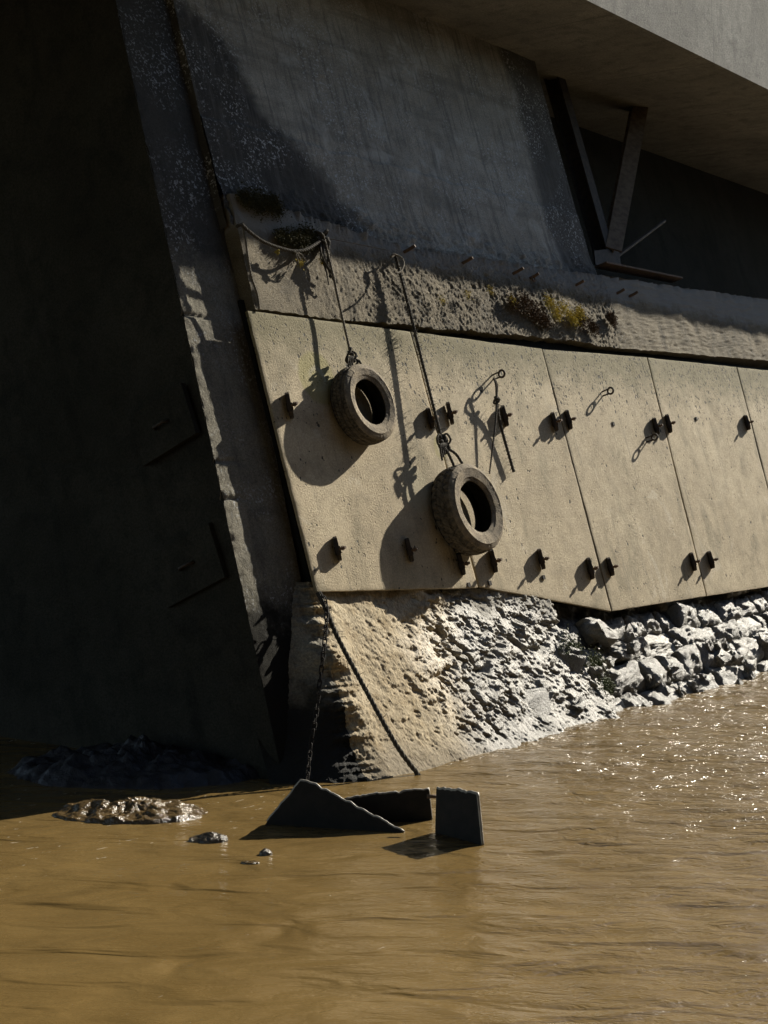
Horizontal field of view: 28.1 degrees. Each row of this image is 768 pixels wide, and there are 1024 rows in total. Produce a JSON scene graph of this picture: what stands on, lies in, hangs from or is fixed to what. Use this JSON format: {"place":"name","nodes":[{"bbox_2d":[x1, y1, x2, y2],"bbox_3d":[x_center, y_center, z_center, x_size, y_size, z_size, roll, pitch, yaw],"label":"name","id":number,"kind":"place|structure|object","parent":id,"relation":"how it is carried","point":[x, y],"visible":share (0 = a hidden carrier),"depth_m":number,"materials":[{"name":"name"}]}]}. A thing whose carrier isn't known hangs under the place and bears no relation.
{"place":"outdoors","nodes":[
{"label":"outdoors","id":0,"kind":"place"},
{"bbox_2d":[0,671,767,1023],"bbox_3d":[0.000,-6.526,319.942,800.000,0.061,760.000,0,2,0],"label":"water","id":1,"kind":"structure","parent":0,"point":[610,871],"depth_m":8.15,"materials":[{"name":"liquid"}]},
{"bbox_2d":[52,796,207,824],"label":"mud bank","id":2,"kind":"structure","parent":1,"relation":"in","point":[137,810],"depth_m":10.01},
{"bbox_2d":[7,734,259,789],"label":"mud bank","id":3,"kind":"structure","parent":1,"relation":"in","point":[142,761],"depth_m":11.20,"materials":[{"name":"soil"}]},
{"bbox_2d":[188,832,227,843],"bbox_3d":[-1.077,2.038,9.397,0.300,0.161,0.200,0,2,0],"label":"river stone","id":4,"kind":"object","parent":1,"relation":"in","point":[209,837],"visible":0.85,"depth_m":9.36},
{"bbox_2d":[241,860,259,863],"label":"river stone","id":5,"kind":"object","parent":1,"relation":"in","point":[250,862],"visible":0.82,"depth_m":8.85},
{"bbox_2d":[259,848,272,855],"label":"river stone","id":6,"kind":"object","parent":1,"relation":"in","point":[265,852],"visible":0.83,"depth_m":9.04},
{"bbox_2d":[265,779,404,832],"bbox_3d":[-0.313,1.979,9.718,0.918,0.550,0.049,0,2,14],"label":"steel plate","id":7,"kind":"object","parent":1,"relation":"in","point":[305,803],"visible":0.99,"depth_m":9.73,"materials":[{"name":"metal"}]},
{"bbox_2d":[0,0,767,778],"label":"bridge pier","id":8,"kind":"structure","parent":1,"relation":"in","point":[154,568],"depth_m":12.33,"materials":[{"name":"concrete"}]},
{"bbox_2d":[166,0,596,274],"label":"abutment wall","id":9,"kind":"structure","parent":8,"relation":"on","point":[387,121],"depth_m":14.71,"materials":[{"name":"concrete"}]},
{"bbox_2d":[385,0,767,193],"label":"bridge deck","id":10,"kind":"structure","parent":9,"relation":"on","point":[692,75],"depth_m":18.28,"materials":[{"name":"concrete"}]},
{"bbox_2d":[544,77,682,282],"bbox_3d":[3.273,-5.164,19.845,1.585,4.584,4.648,1,2,34],"label":"braced steelwork","id":11,"kind":"object","parent":10,"relation":"attached to","point":[606,242],"visible":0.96,"depth_m":18.46,"materials":[{"name":"metal"}]},
{"bbox_2d":[219,193,767,367],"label":"concrete ledge","id":12,"kind":"object","parent":8,"relation":"attached to","point":[677,321],"visible":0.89,"depth_m":14.99,"materials":[{"name":"concrete"}]},
{"bbox_2d":[242,222,259,309],"bbox_3d":[-1.075,-1.978,12.308,0.200,0.718,0.098,1,2,35],"label":"cord","id":13,"kind":"object","parent":12,"relation":"hanging from","point":[249,267],"visible":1,"depth_m":12.29,"materials":[{"name":"fabric"}]},
{"bbox_2d":[234,182,291,222],"bbox_3d":[-0.993,-2.542,12.666,0.151,0.356,0.664,1,2,33],"label":"moss clump","id":14,"kind":"object","parent":12,"relation":"on","point":[248,199],"visible":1,"depth_m":12.62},
{"bbox_2d":[236,223,320,262],"bbox_3d":[-0.836,-2.203,12.667,0.158,0.272,1.035,1,2,38],"label":"draped rope","id":15,"kind":"object","parent":12,"relation":"hanging from","point":[293,250],"visible":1,"depth_m":12.62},
{"bbox_2d":[272,221,322,262],"bbox_3d":[-0.714,-2.290,12.904,0.144,0.393,0.633,1,2,33],"label":"moss clump","id":16,"kind":"object","parent":12,"relation":"attached to","point":[303,238],"visible":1,"depth_m":12.88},
{"bbox_2d":[274,250,322,269],"bbox_3d":[-0.687,-2.098,12.822,0.064,0.164,0.660,1,2,38],"label":"moss clump","id":17,"kind":"object","parent":12,"relation":"on","point":[277,253],"visible":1,"depth_m":12.80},
{"bbox_2d":[315,229,361,366],"bbox_3d":[-0.407,-1.792,13.009,0.212,1.272,0.585,-1,2,-41],"label":"tyre rope","id":18,"kind":"object","parent":12,"relation":"hanging from","point":[324,245],"visible":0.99,"depth_m":13.04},
{"bbox_2d":[403,244,415,252],"bbox_3d":[0.207,-2.421,14.204,0.187,0.110,0.032,1,2,22],"label":"bar stub","id":19,"kind":"object","parent":12,"relation":"attached to","point":[409,249],"visible":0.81,"depth_m":14.18,"materials":[{"name":"metal"}]},
{"bbox_2d":[390,253,462,465],"bbox_3d":[0.336,-1.360,13.731,0.770,1.956,0.343,1,2,40],"label":"tyre rope","id":20,"kind":"object","parent":12,"relation":"hanging from","point":[442,443],"visible":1,"depth_m":13.70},
{"bbox_2d":[431,464,502,555],"bbox_3d":[0.738,-0.021,13.546,0.454,0.813,0.816,1,2,37],"label":"tyre","id":21,"kind":"object","parent":20,"relation":"hanging from","point":[457,531],"visible":1,"depth_m":13.38,"materials":[{"name":"rubber"}]},
{"bbox_2d":[462,256,472,263],"bbox_3d":[0.788,-2.445,14.987,0.178,0.106,0.032,1,2,22],"label":"bar stub","id":22,"kind":"object","parent":12,"relation":"on","point":[467,260],"visible":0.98,"depth_m":14.96,"materials":[{"name":"metal"}]},
{"bbox_2d":[437,285,517,306],"bbox_3d":[0.911,-2.092,14.938,0.103,0.306,1.452,1,2,36],"label":"moss clump","id":23,"kind":"object","parent":12,"relation":"on","point":[444,301],"visible":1,"depth_m":14.80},
{"bbox_2d":[512,267,523,274],"bbox_3d":[1.351,-2.461,15.734,0.178,0.106,0.032,1,2,22],"label":"bar stub","id":24,"kind":"object","parent":12,"relation":"on","point":[518,271],"visible":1,"depth_m":15.71,"materials":[{"name":"metal"}]},
{"bbox_2d":[529,272,539,281],"bbox_3d":[1.544,-2.450,15.996,0.158,0.101,0.066,0,2,11],"label":"bar stub","id":25,"kind":"object","parent":12,"relation":"on","point":[534,276],"visible":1,"depth_m":15.98,"materials":[{"name":"metal"}]},
{"bbox_2d":[505,288,618,337],"bbox_3d":[1.941,-2.079,16.299,0.162,0.448,2.334,1,2,37],"label":"moss clump","id":26,"kind":"object","parent":12,"relation":"on","point":[535,312],"visible":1,"depth_m":15.82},
{"bbox_2d":[543,294,588,328],"bbox_3d":[1.938,-2.121,16.254,0.138,0.367,0.874,1,2,38],"label":"moss clump","id":27,"kind":"object","parent":12,"relation":"on","point":[572,317],"visible":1,"depth_m":16.23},
{"bbox_2d":[542,349,705,610],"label":"cladding slab","id":28,"kind":"structure","parent":8,"relation":"attached to","point":[615,435],"depth_m":16.40,"materials":[{"name":"concrete"}]},
{"bbox_2d":[344,788,432,822],"bbox_3d":[0.028,2.018,9.883,0.595,0.462,0.022,0,2,-15],"label":"steel plate","id":29,"kind":"object","parent":1,"relation":"in","point":[409,805],"visible":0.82,"depth_m":9.89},
{"bbox_2d":[427,787,483,844],"bbox_3d":[0.426,1.976,9.491,0.092,0.568,0.564,-1,2,-32],"label":"steel plate","id":30,"kind":"object","parent":1,"relation":"in","point":[458,813],"visible":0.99,"depth_m":9.41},
{"bbox_2d":[256,582,767,783],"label":"concrete footing","id":31,"kind":"object","parent":1,"relation":"in","point":[449,675],"visible":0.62,"depth_m":12.39,"materials":[{"name":"concrete"}]},
{"bbox_2d":[245,311,477,591],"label":"cladding slab","id":32,"kind":"structure","parent":31,"relation":"on","point":[364,518],"depth_m":12.67,"materials":[{"name":"concrete"}]},
{"bbox_2d":[305,591,328,779],"bbox_3d":[-0.488,1.306,11.438,0.097,1.372,0.868,0,2,5],"label":"chain","id":33,"kind":"object","parent":32,"relation":"hanging from","point":[316,708],"visible":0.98,"depth_m":11.40,"materials":[{"name":"metal"}]},
{"bbox_2d":[330,364,395,444],"bbox_3d":[-0.171,-0.898,12.836,0.369,0.682,0.690,1,2,37],"label":"tyre","id":34,"kind":"object","parent":32,"relation":"hanging from","point":[355,425],"visible":1,"depth_m":12.71,"materials":[{"name":"rubber"}]},
{"bbox_2d":[315,592,420,774],"bbox_3d":[-0.131,1.362,11.574,1.002,1.478,0.270,1,2,30],"label":"mooring rope","id":35,"kind":"object","parent":32,"relation":"hanging from","point":[406,759],"visible":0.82,"depth_m":11.52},
{"bbox_2d":[410,332,610,611],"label":"cladding slab","id":36,"kind":"structure","parent":31,"relation":"on","point":[543,548],"depth_m":14.73,"materials":[{"name":"concrete"}]},
{"bbox_2d":[487,377,514,473],"bbox_3d":[1.026,-0.820,14.452,0.256,0.924,0.501,1,2,38],"label":"forked rope","id":37,"kind":"object","parent":36,"relation":"hanging from","point":[496,401],"visible":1,"depth_m":14.58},
{"bbox_2d":[554,643,567,651],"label":"rubble stone","id":38,"kind":"object","parent":31,"relation":"on","point":[560,646],"visible":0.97,"depth_m":14.19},
{"bbox_2d":[555,624,584,664],"bbox_3d":[1.746,1.244,14.280,0.155,0.403,0.503,1,2,34],"label":"weed tuft","id":39,"kind":"object","parent":31,"relation":"on","point":[574,645],"visible":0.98,"depth_m":14.28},
{"bbox_2d":[558,626,582,647],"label":"masonry block","id":40,"kind":"object","parent":31,"relation":"on","point":[573,632],"depth_m":14.86,"materials":[{"name":"stone"}]},
{"bbox_2d":[567,646,580,654],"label":"rubble stone","id":41,"kind":"object","parent":31,"relation":"on","point":[573,650],"visible":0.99,"depth_m":14.24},
{"bbox_2d":[576,617,601,645],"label":"masonry block","id":42,"kind":"object","parent":31,"relation":"on","point":[583,625],"depth_m":15.01,"materials":[{"name":"stone"}]},
{"bbox_2d":[579,648,605,667],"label":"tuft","id":43,"kind":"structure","parent":31,"relation":"on","point":[587,651],"depth_m":14.75,"materials":[{"name":"plant"}]},
{"bbox_2d":[581,646,606,678],"bbox_3d":[1.961,1.425,14.409,0.140,0.336,0.530,1,2,40],"label":"weed tuft","id":44,"kind":"object","parent":31,"relation":"on","point":[593,661],"visible":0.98,"depth_m":14.46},
{"bbox_2d":[587,666,603,679],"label":"rubble stone","id":45,"kind":"object","parent":31,"relation":"on","point":[592,670],"visible":1,"depth_m":14.35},
{"bbox_2d":[597,667,604,681],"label":"rubble stone","id":46,"kind":"object","parent":31,"relation":"on","point":[599,670],"visible":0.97,"depth_m":14.40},
{"bbox_2d":[596,671,617,695],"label":"weed tuft","id":47,"kind":"object","parent":31,"relation":"on","point":[609,686],"visible":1,"depth_m":14.36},
{"bbox_2d":[605,615,625,639],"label":"masonry block","id":48,"kind":"object","parent":31,"relation":"on","point":[617,626],"depth_m":15.60,"materials":[{"name":"stone"}]},
{"bbox_2d":[607,697,624,710],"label":"masonry block","id":49,"kind":"object","parent":31,"relation":"on","point":[616,704],"depth_m":14.51,"materials":[{"name":"stone"}]},
{"bbox_2d":[601,642,640,664],"bbox_3d":[2.295,1.447,15.318,0.439,0.301,0.534,1,2,32],"label":"masonry block","id":50,"kind":"object","parent":31,"relation":"on","point":[620,653],"depth_m":15.09,"materials":[{"name":"stone"}]},
{"bbox_2d":[586,621,618,647],"bbox_3d":[2.144,1.200,14.967,0.206,0.284,0.358,1,2,37],"label":"boulder","id":51,"kind":"object","parent":50,"relation":"on","point":[603,633],"visible":1,"depth_m":14.90,"materials":[{"name":"stone"}]},
{"bbox_2d":[623,624,632,639],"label":"rubble stone","id":52,"kind":"object","parent":50,"relation":"on","point":[628,632],"visible":1,"depth_m":15.30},
{"bbox_2d":[626,638,640,654],"bbox_3d":[2.483,1.331,15.188,0.130,0.164,0.218,1,2,39],"label":"rubble stone","id":53,"kind":"object","parent":50,"relation":"on","point":[633,647],"visible":1,"depth_m":15.12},
{"bbox_2d":[631,632,637,640],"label":"rubble stone","id":54,"kind":"object","parent":50,"relation":"on","point":[633,635],"visible":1,"depth_m":15.33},
{"bbox_2d":[605,660,645,696],"bbox_3d":[2.270,1.696,15.007,0.390,0.466,0.589,1,2,41],"label":"masonry block","id":55,"kind":"object","parent":31,"relation":"on","point":[626,676],"depth_m":14.91,"materials":[{"name":"stone"}]},
{"bbox_2d":[603,656,616,668],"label":"rubble stone","id":56,"kind":"object","parent":55,"relation":"on","point":[609,662],"visible":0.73,"depth_m":14.68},
{"bbox_2d":[620,692,647,706],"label":"masonry block","id":57,"kind":"object","parent":31,"relation":"on","point":[628,699],"depth_m":14.75,"materials":[{"name":"stone"}]},
{"bbox_2d":[630,687,637,696],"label":"rubble stone","id":58,"kind":"object","parent":57,"relation":"on","point":[633,692],"visible":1,"depth_m":14.68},
{"bbox_2d":[637,701,652,705],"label":"rubble stone","id":59,"kind":"object","parent":57,"relation":"on","point":[649,703],"visible":0.54,"depth_m":14.72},
{"bbox_2d":[622,614,647,635],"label":"masonry block","id":60,"kind":"object","parent":31,"relation":"on","point":[637,625],"depth_m":15.81,"materials":[{"name":"stone"}]},
{"bbox_2d":[622,636,651,656],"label":"masonry block","id":61,"kind":"object","parent":31,"relation":"on","point":[645,650],"depth_m":15.61,"materials":[{"name":"stone"}]},
{"bbox_2d":[647,620,661,632],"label":"rubble stone","id":62,"kind":"object","parent":61,"relation":"on","point":[654,625],"visible":1,"depth_m":15.69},
{"bbox_2d":[636,611,661,634],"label":"masonry block","id":63,"kind":"object","parent":31,"relation":"on","point":[645,618],"depth_m":16.09,"materials":[{"name":"stone"}]},
{"bbox_2d":[637,657,672,690],"bbox_3d":[2.629,1.671,15.428,0.511,0.415,0.565,1,2,31],"label":"masonry block","id":64,"kind":"object","parent":31,"relation":"on","point":[654,669],"depth_m":15.20,"materials":[{"name":"stone"}]},
{"bbox_2d":[646,674,651,683],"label":"rubble stone","id":65,"kind":"object","parent":64,"relation":"on","point":[648,677],"visible":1,"depth_m":15.05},
{"bbox_2d":[665,662,683,676],"bbox_3d":[2.926,1.594,15.505,0.154,0.148,0.205,1,2,35],"label":"rubble stone","id":66,"kind":"object","parent":64,"relation":"on","point":[673,668],"visible":0.97,"depth_m":15.46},
{"bbox_2d":[639,687,681,704],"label":"masonry block","id":67,"kind":"object","parent":31,"relation":"on","point":[656,698],"depth_m":14.97,"materials":[{"name":"stone"}]},
{"bbox_2d":[676,686,686,696],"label":"rubble stone","id":68,"kind":"object","parent":67,"relation":"on","point":[680,691],"visible":1,"depth_m":15.35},
{"bbox_2d":[651,611,676,632],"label":"masonry block","id":69,"kind":"object","parent":31,"relation":"on","point":[665,623],"depth_m":16.33,"materials":[{"name":"stone"}]},
{"bbox_2d":[653,600,682,612],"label":"masonry block","id":70,"kind":"structure","parent":31,"relation":"on","point":[661,607],"depth_m":16.55,"materials":[{"name":"stone"}]},
{"bbox_2d":[653,655,690,680],"bbox_3d":[2.879,1.661,15.871,0.474,0.408,0.423,1,2,37],"label":"masonry block","id":71,"kind":"object","parent":31,"relation":"on","point":[664,661],"depth_m":15.70,"materials":[{"name":"stone"}]},
{"bbox_2d":[670,681,693,693],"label":"masonry block","id":72,"kind":"object","parent":31,"relation":"on","point":[686,688],"depth_m":15.60,"materials":[{"name":"stone"}]},
{"bbox_2d":[665,601,700,627],"bbox_3d":[3.217,1.209,16.813,0.370,0.478,0.627,1,2,33],"label":"masonry block","id":73,"kind":"object","parent":31,"relation":"on","point":[680,614],"depth_m":16.56,"materials":[{"name":"stone"}]},
{"bbox_2d":[665,625,703,647],"bbox_3d":[3.141,1.390,16.449,0.441,0.342,0.430,1,2,38],"label":"masonry block","id":74,"kind":"object","parent":31,"relation":"on","point":[684,635],"depth_m":16.30,"materials":[{"name":"stone"}]},
{"bbox_2d":[671,642,703,679],"bbox_3d":[3.136,1.630,16.191,0.399,0.484,0.419,1,2,37],"label":"masonry block","id":75,"kind":"object","parent":31,"relation":"on","point":[688,657],"depth_m":16.07,"materials":[{"name":"stone"}]},
{"bbox_2d":[691,673,718,689],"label":"masonry block","id":76,"kind":"object","parent":31,"relation":"on","point":[709,682],"depth_m":15.87,"materials":[{"name":"stone"}]},
{"bbox_2d":[695,627,714,641],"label":"masonry block","id":77,"kind":"object","parent":31,"relation":"on","point":[705,633],"depth_m":16.85,"materials":[{"name":"stone"}]},
{"bbox_2d":[695,639,718,670],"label":"masonry block","id":78,"kind":"object","parent":31,"relation":"on","point":[707,658],"depth_m":16.33,"materials":[{"name":"stone"}]},
{"bbox_2d":[702,640,714,651],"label":"rubble stone","id":79,"kind":"object","parent":78,"relation":"on","point":[708,646],"visible":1,"depth_m":16.40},
{"bbox_2d":[712,641,721,650],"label":"rubble stone","id":80,"kind":"object","parent":78,"relation":"on","point":[717,645],"visible":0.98,"depth_m":16.48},
{"bbox_2d":[710,638,725,649],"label":"rubble stone","id":81,"kind":"object","parent":78,"relation":"on","point":[722,641],"visible":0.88,"depth_m":16.59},
{"bbox_2d":[647,358,767,595],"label":"cladding slab","id":82,"kind":"structure","parent":31,"relation":"on","point":[719,473],"depth_m":18.24,"materials":[{"name":"concrete"}]},
{"bbox_2d":[696,607,722,626],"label":"masonry block","id":83,"kind":"object","parent":31,"relation":"on","point":[707,617],"depth_m":17.11,"materials":[{"name":"stone"}]},
{"bbox_2d":[703,664,743,684],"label":"masonry block","id":84,"kind":"object","parent":31,"relation":"on","point":[728,674],"depth_m":16.34,"materials":[{"name":"stone"}]},
{"bbox_2d":[714,649,731,667],"bbox_3d":[3.622,1.567,16.434,0.149,0.203,0.262,1,2,39],"label":"rubble stone","id":85,"kind":"object","parent":84,"relation":"on","point":[722,658],"visible":1,"depth_m":16.38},
{"bbox_2d":[711,619,740,639],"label":"masonry block","id":86,"kind":"object","parent":31,"relation":"on","point":[730,626],"depth_m":17.24,"materials":[{"name":"stone"}]},
{"bbox_2d":[714,599,741,621],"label":"masonry block","id":87,"kind":"object","parent":31,"relation":"on","point":[726,609],"depth_m":17.59,"materials":[{"name":"stone"}]},
{"bbox_2d":[726,650,737,665],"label":"masonry block","id":88,"kind":"object","parent":31,"relation":"on","point":[729,663],"depth_m":16.65,"materials":[{"name":"stone"}]},
{"bbox_2d":[719,631,733,642],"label":"rubble stone","id":89,"kind":"object","parent":88,"relation":"on","point":[728,637],"visible":0.97,"depth_m":16.78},
{"bbox_2d":[724,641,734,650],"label":"rubble stone","id":90,"kind":"object","parent":88,"relation":"on","point":[728,646],"visible":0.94,"depth_m":16.68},
{"bbox_2d":[731,652,744,664],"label":"rubble stone","id":91,"kind":"object","parent":88,"relation":"on","point":[736,659],"visible":1,"depth_m":16.64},
{"bbox_2d":[721,590,748,598],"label":"masonry block","id":92,"kind":"structure","parent":31,"relation":"on","point":[729,595],"depth_m":18.02,"materials":[{"name":"stone"}]},
{"bbox_2d":[731,595,758,616],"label":"masonry block","id":93,"kind":"object","parent":31,"relation":"on","point":[744,605],"depth_m":18.01,"materials":[{"name":"stone"}]},
{"bbox_2d":[730,637,763,664],"bbox_3d":[4.001,1.631,17.367,0.445,0.445,0.716,1,2,37],"label":"masonry block","id":94,"kind":"object","parent":31,"relation":"on","point":[748,648],"depth_m":17.29,"materials":[{"name":"stone"}]},
{"bbox_2d":[737,619,756,637],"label":"masonry block","id":95,"kind":"object","parent":31,"relation":"on","point":[744,631],"depth_m":17.69,"materials":[{"name":"stone"}]},
{"bbox_2d":[739,665,758,678],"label":"masonry block","id":96,"kind":"object","parent":31,"relation":"on","point":[745,674],"depth_m":16.81,"materials":[{"name":"stone"}]},
{"bbox_2d":[742,658,756,673],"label":"rubble stone","id":97,"kind":"object","parent":96,"relation":"on","point":[750,665],"visible":1,"depth_m":16.79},
{"bbox_2d":[736,367,767,487],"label":"cladding slab","id":98,"kind":"structure","parent":31,"relation":"on","point":[754,384],"depth_m":19.77,"materials":[{"name":"concrete"}]},
{"bbox_2d":[746,588,760,593],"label":"masonry block","id":99,"kind":"structure","parent":31,"relation":"on","point":[755,590],"depth_m":18.52,"materials":[{"name":"stone"}]},
{"bbox_2d":[742,592,767,613],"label":"masonry block","id":100,"kind":"object","parent":31,"relation":"on","point":[758,601],"depth_m":18.30,"materials":[{"name":"stone"}]},
{"bbox_2d":[750,615,766,627],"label":"masonry block","id":101,"kind":"object","parent":31,"relation":"on","point":[761,620],"depth_m":18.02,"materials":[{"name":"stone"}]},
{"bbox_2d":[750,634,767,660],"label":"masonry block","id":102,"kind":"structure","parent":31,"relation":"on","point":[764,647],"depth_m":17.56,"materials":[{"name":"stone"}]},
{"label":"rubble stone","id":103,"kind":"object","parent":102,"relation":"on","visible":0},
{"bbox_2d":[758,633,765,643],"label":"rubble stone","id":104,"kind":"object","parent":103,"relation":"on","point":[761,640],"visible":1,"depth_m":17.42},
{"bbox_2d":[756,660,767,671],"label":"masonry block","id":105,"kind":"structure","parent":31,"relation":"on","point":[762,666],"depth_m":17.20,"materials":[{"name":"stone"}]},
{"bbox_2d":[758,589,767,610],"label":"masonry block","id":106,"kind":"structure","parent":31,"relation":"on","point":[764,594],"depth_m":18.55,"materials":[{"name":"stone"}]},
{"bbox_2d":[760,611,767,623],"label":"masonry block","id":107,"kind":"structure","parent":31,"relation":"on","point":[764,615],"depth_m":18.18,"materials":[{"name":"stone"}]},
{"bbox_2d":[656,681,670,695],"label":"rubble stone","id":108,"kind":"object","parent":1,"relation":"on","point":[664,688],"visible":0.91,"depth_m":15.12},
{"bbox_2d":[686,681,707,691],"bbox_3d":[3.209,1.798,15.675,0.240,0.147,0.117,-1,2,-32],"label":"rubble stone","id":109,"kind":"object","parent":1,"relation":"on","point":[694,686],"visible":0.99,"depth_m":15.63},
{"bbox_2d":[749,671,755,678],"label":"rubble stone","id":110,"kind":"object","parent":1,"relation":"on","point":[752,674],"visible":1,"depth_m":16.71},
{"bbox_2d":[552,587,767,649],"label":"mud slope","id":111,"kind":"structure","parent":0,"point":[570,615],"depth_m":15.56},
{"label":"masonry block","id":112,"kind":"object","parent":111,"relation":"on","visible":0},
{"bbox_2d":[558,652,585,673],"bbox_3d":[1.717,1.447,14.232,0.331,0.329,0.141,-1,2,-29],"label":"boulder","id":113,"kind":"object","parent":112,"relation":"on","point":[577,661],"visible":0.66,"depth_m":14.19,"materials":[{"name":"stone"}]},
{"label":"masonry block","id":114,"kind":"object","parent":111,"relation":"on","visible":0},
{"bbox_2d":[520,681,550,718],"bbox_3d":[1.308,1.677,13.441,0.242,0.378,0.506,1,2,40],"label":"boulder","id":115,"kind":"object","parent":114,"relation":"on","point":[537,700],"visible":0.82,"depth_m":13.44,"materials":[{"name":"stone"}]},
{"bbox_2d":[572,696,585,711],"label":"rubble stone","id":116,"kind":"object","parent":114,"relation":"on","point":[580,705],"visible":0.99,"depth_m":13.80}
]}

